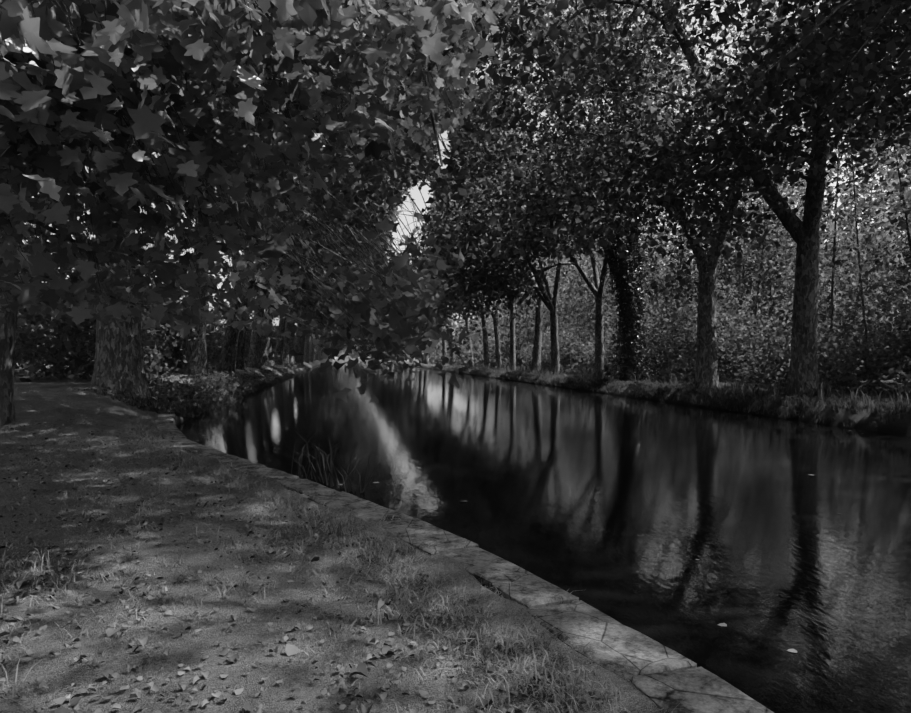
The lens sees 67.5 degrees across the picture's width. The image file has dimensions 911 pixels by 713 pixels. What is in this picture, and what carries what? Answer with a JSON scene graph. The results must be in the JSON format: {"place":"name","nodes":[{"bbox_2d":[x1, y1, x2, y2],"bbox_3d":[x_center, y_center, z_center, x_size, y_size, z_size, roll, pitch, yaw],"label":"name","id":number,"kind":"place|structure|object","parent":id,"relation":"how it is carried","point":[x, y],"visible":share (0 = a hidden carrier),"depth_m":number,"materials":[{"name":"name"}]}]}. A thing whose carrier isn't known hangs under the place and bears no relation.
{"place":"outdoors","nodes":[
{"label":"outdoors","id":0,"kind":"place"},
{"bbox_2d":[0,357,910,712],"bbox_3d":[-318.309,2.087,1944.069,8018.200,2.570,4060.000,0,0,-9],"label":"ground","id":1,"kind":"structure","parent":0,"point":[246,673],"depth_m":4.54,"materials":[{"name":"grey soil"}]},
{"bbox_2d":[14,194,320,409],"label":"hedge","id":2,"kind":"object","parent":1,"relation":"on","point":[69,324],"visible":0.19,"depth_m":24.50,"materials":[{"name":"grey plant"}]},
{"bbox_2d":[0,419,597,712],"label":"leaf litter","id":3,"kind":"object","parent":1,"relation":"on","point":[360,669],"visible":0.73,"depth_m":3.87,"materials":[{"name":"grey plant"}]},
{"bbox_2d":[0,396,684,712],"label":"dry grass","id":4,"kind":"structure","parent":1,"relation":"on","point":[571,685],"depth_m":4.43,"materials":[{"name":"grey plant"}]},
{"bbox_2d":[0,0,910,424],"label":"tree trunks","id":5,"kind":"object","parent":1,"relation":"on","point":[118,364],"visible":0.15,"depth_m":24.59,"materials":[{"name":"grey plant"}]},
{"bbox_2d":[0,0,515,354],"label":"leaves","id":6,"kind":"object","parent":5,"relation":"hanging from","point":[98,67],"depth_m":4.71,"materials":[{"name":"grey plant"}]},
{"bbox_2d":[262,194,498,404],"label":"hanging sprays","id":7,"kind":"object","parent":5,"relation":"hanging from","point":[394,333],"visible":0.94,"depth_m":10.13,"materials":[{"name":"grey plant"}]},
{"bbox_2d":[268,132,538,368],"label":"tree leaves","id":8,"kind":"object","parent":5,"relation":"attached to","point":[373,348],"visible":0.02,"depth_m":104.24,"materials":[{"name":"plant"}]},
{"bbox_2d":[140,0,910,353],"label":"tree leaves","id":9,"kind":"object","parent":5,"relation":"attached to","point":[506,124],"visible":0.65,"depth_m":22.25,"materials":[{"name":"grey plant"}]},
{"bbox_2d":[14,1,910,389],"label":"undergrowth","id":10,"kind":"object","parent":1,"relation":"on","point":[752,263],"depth_m":39.53,"materials":[{"name":"grey plant"}]},
{"bbox_2d":[15,112,910,365],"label":"tree belt","id":11,"kind":"object","parent":1,"relation":"on","point":[830,253],"depth_m":59.74,"materials":[{"name":"grey plant"}]},
{"bbox_2d":[155,413,773,712],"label":"kerb","id":12,"kind":"structure","parent":1,"relation":"on","point":[667,679],"depth_m":4.05,"materials":[{"name":"stone"}]},
{"bbox_2d":[170,435,578,603],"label":"joint weeds","id":13,"kind":"object","parent":12,"relation":"on","point":[400,519],"visible":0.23,"depth_m":5.52,"materials":[{"name":"grey plant"}]},
{"bbox_2d":[599,192,668,381],"bbox_3d":[9.503,-3.853,37.781,4.095,10.520,3.434,0,0,-9],"label":"ivy","id":14,"kind":"object","parent":1,"relation":"on","point":[640,291],"visible":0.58,"depth_m":37.16,"materials":[{"name":"black plant"}]},
{"bbox_2d":[421,258,910,393],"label":"hedge","id":15,"kind":"object","parent":1,"relation":"on","point":[579,355],"visible":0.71,"depth_m":36.94,"materials":[{"name":"grey plant"}]},
{"bbox_2d":[22,0,910,356],"label":"sky","id":16,"kind":"structure","parent":0,"point":[415,193],"materials":[{"name":"white"}]},
{"bbox_2d":[78,362,910,432],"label":"grass","id":17,"kind":"structure","parent":0,"point":[802,399],"depth_m":25.36,"materials":[{"name":"grey plant"}]},
{"bbox_2d":[177,357,910,712],"bbox_3d":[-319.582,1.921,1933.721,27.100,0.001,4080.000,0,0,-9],"label":"water","id":18,"kind":"structure","parent":0,"point":[631,511],"depth_m":9.10,"materials":[{"name":"black liquid"}]},
{"bbox_2d":[275,426,386,492],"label":"reeds","id":19,"kind":"object","parent":18,"relation":"on","point":[318,469],"visible":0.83,"depth_m":10.33,"materials":[{"name":"grey plant"}]},
{"bbox_2d":[197,383,863,652],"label":"floating leaves","id":20,"kind":"object","parent":18,"relation":"on","point":[790,650],"visible":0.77,"depth_m":9.01,"materials":[{"name":"grey plant"}]}
]}

